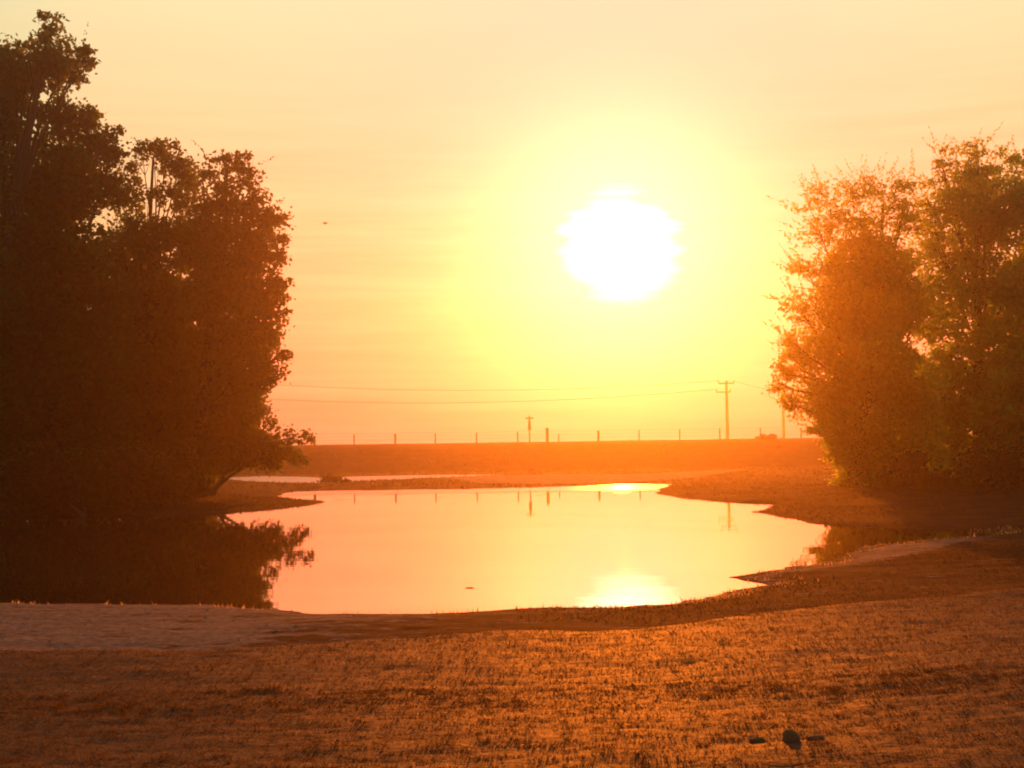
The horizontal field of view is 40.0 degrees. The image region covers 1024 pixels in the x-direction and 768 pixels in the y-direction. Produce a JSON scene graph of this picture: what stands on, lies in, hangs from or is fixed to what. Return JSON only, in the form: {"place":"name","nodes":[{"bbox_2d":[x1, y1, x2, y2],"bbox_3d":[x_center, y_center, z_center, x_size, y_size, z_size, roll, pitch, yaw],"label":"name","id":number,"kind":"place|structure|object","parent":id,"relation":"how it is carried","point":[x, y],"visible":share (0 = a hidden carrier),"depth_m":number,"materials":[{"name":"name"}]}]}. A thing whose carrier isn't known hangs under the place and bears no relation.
{"place":"outdoors","nodes":[
{"label":"outdoors","id":0,"kind":"place"},
{"bbox_2d":[230,475,492,482],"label":"channel water","id":1,"kind":"structure","parent":0,"point":[288,479],"depth_m":86.57,"materials":[{"name":"brown liquid"}]},
{"bbox_2d":[0,484,1001,613],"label":"water","id":2,"kind":"structure","parent":0,"point":[422,551],"depth_m":28.17,"materials":[{"name":"brown liquid"}]},
{"bbox_2d":[0,438,1023,767],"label":"ground","id":3,"kind":"structure","parent":0,"point":[160,630],"depth_m":11.70,"materials":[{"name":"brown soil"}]},
{"bbox_2d":[0,9,100,489],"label":"cottonwood tree","id":4,"kind":"object","parent":3,"relation":"on","point":[21,78],"visible":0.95,"depth_m":51.28,"materials":[{"name":"green plant"}]},
{"bbox_2d":[0,93,152,470],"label":"cottonwood tree","id":5,"kind":"object","parent":3,"relation":"on","point":[72,347],"visible":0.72,"depth_m":53.10,"materials":[{"name":"green plant"}]},
{"bbox_2d":[80,137,221,468],"bbox_3d":[-15.231,-2.842,60.049,7.144,15.364,6.671,-1,-2,0],"label":"cottonwood tree","id":6,"kind":"object","parent":3,"relation":"on","point":[153,328],"visible":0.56,"depth_m":58.53,"materials":[{"name":"green plant"}]},
{"bbox_2d":[150,140,295,494],"bbox_3d":[-11.922,-2.618,57.511,5.404,14.532,6.540,1,-3,-43],"label":"cottonwood tree","id":7,"kind":"object","parent":3,"relation":"on","point":[235,336],"visible":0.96,"depth_m":56.47,"materials":[{"name":"green plant"}]},
{"bbox_2d":[206,409,316,494],"bbox_3d":[-10.179,2.807,57.178,4.590,3.606,3.058,-1,-2,0],"label":"willow shrub","id":8,"kind":"object","parent":3,"relation":"on","point":[274,453],"visible":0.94,"depth_m":56.71,"materials":[{"name":"green plant"}]},
{"bbox_2d":[2,602,601,650],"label":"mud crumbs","id":9,"kind":"object","parent":3,"relation":"on","point":[164,621],"visible":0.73,"depth_m":16.90,"materials":[{"name":"brown soil"}]},
{"bbox_2d":[316,473,351,482],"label":"weed clump","id":10,"kind":"object","parent":3,"relation":"on","point":[328,477],"visible":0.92,"depth_m":76.77,"materials":[{"name":"brown plant"}]},
{"bbox_2d":[12,526,1022,613],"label":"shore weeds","id":11,"kind":"object","parent":3,"relation":"on","point":[692,600],"visible":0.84,"depth_m":19.28,"materials":[{"name":"brown plant"}]},
{"bbox_2d":[525,415,532,441],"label":"crossarm post","id":12,"kind":"object","parent":3,"relation":"on","point":[529,424],"visible":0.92,"depth_m":116.85,"materials":[{"name":"brown wood"}]},
{"bbox_2d":[313,427,802,444],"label":"wire fence","id":13,"kind":"object","parent":3,"relation":"on","point":[547,436],"visible":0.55,"depth_m":115.32,"materials":[{"name":"brown wood"}]},
{"bbox_2d":[716,381,733,438],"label":"utility pole","id":14,"kind":"object","parent":3,"relation":"on","point":[726,391],"visible":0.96,"depth_m":167.81,"materials":[{"name":"brown wood"}]},
{"bbox_2d":[276,389,714,402],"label":"power cable","id":15,"kind":"object","parent":14,"relation":"attached to","point":[510,401],"visible":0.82,"depth_m":173.35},
{"bbox_2d":[274,380,717,390],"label":"power cable","id":16,"kind":"object","parent":14,"relation":"attached to","point":[489,390],"visible":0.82,"depth_m":174.63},
{"bbox_2d":[749,737,764,741],"bbox_3d":[1.328,1.932,7.612,0.096,0.044,0.069,-1,-2,0],"label":"dirt clod","id":17,"kind":"object","parent":3,"relation":"on","point":[758,739],"visible":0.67,"depth_m":7.59,"materials":[{"name":"brown soil"}]},
{"bbox_2d":[755,433,783,438],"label":"dike shrub","id":18,"kind":"object","parent":3,"relation":"on","point":[770,436],"visible":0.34,"depth_m":113.76,"materials":[{"name":"green plant"}]},
{"bbox_2d":[782,390,786,437],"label":"utility pole","id":19,"kind":"object","parent":3,"relation":"on","point":[783,424],"visible":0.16,"depth_m":187.79,"materials":[{"name":"brown wood"}]},
{"bbox_2d":[782,729,799,741],"bbox_3d":[1.498,1.910,7.558,0.098,0.111,0.081,-1,-2,0],"label":"dirt clod","id":20,"kind":"object","parent":3,"relation":"on","point":[791,735],"visible":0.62,"depth_m":7.53,"materials":[{"name":"brown soil"}]},
{"bbox_2d":[805,735,823,739],"bbox_3d":[1.640,1.911,7.586,0.111,0.036,0.082,1,-3,-31],"label":"dirt clod","id":21,"kind":"object","parent":3,"relation":"on","point":[814,737],"visible":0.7,"depth_m":7.56,"materials":[{"name":"brown soil"}]},
{"bbox_2d":[757,149,958,485],"bbox_3d":[14.162,-2.412,57.399,7.386,14.346,6.282,1,-3,-37],"label":"willow tree","id":22,"kind":"object","parent":3,"relation":"on","point":[862,359],"visible":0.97,"depth_m":56.37,"materials":[{"name":"green plant"}]},
{"bbox_2d":[869,448,951,489],"bbox_3d":[14.774,3.476,52.128,3.155,2.230,2.368,-1,-2,17],"label":"bank shrub","id":23,"kind":"object","parent":3,"relation":"on","point":[907,463],"visible":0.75,"depth_m":51.74,"materials":[{"name":"green plant"}]},
{"bbox_2d":[895,120,1023,477],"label":"willow tree","id":24,"kind":"object","parent":3,"relation":"on","point":[984,404],"visible":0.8,"depth_m":60.31,"materials":[{"name":"green plant"}]},
{"bbox_2d":[935,438,1023,492],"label":"bank shrub","id":25,"kind":"object","parent":3,"relation":"on","point":[998,468],"visible":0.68,"depth_m":49.56,"materials":[{"name":"green plant"}]},
{"bbox_2d":[0,588,1023,767],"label":"dry grass","id":26,"kind":"structure","parent":0,"point":[348,701],"depth_m":9.32,"materials":[{"name":"brown plant"}]},
{"bbox_2d":[0,0,1023,445],"label":"sky","id":27,"kind":"structure","parent":0,"point":[515,198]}
]}

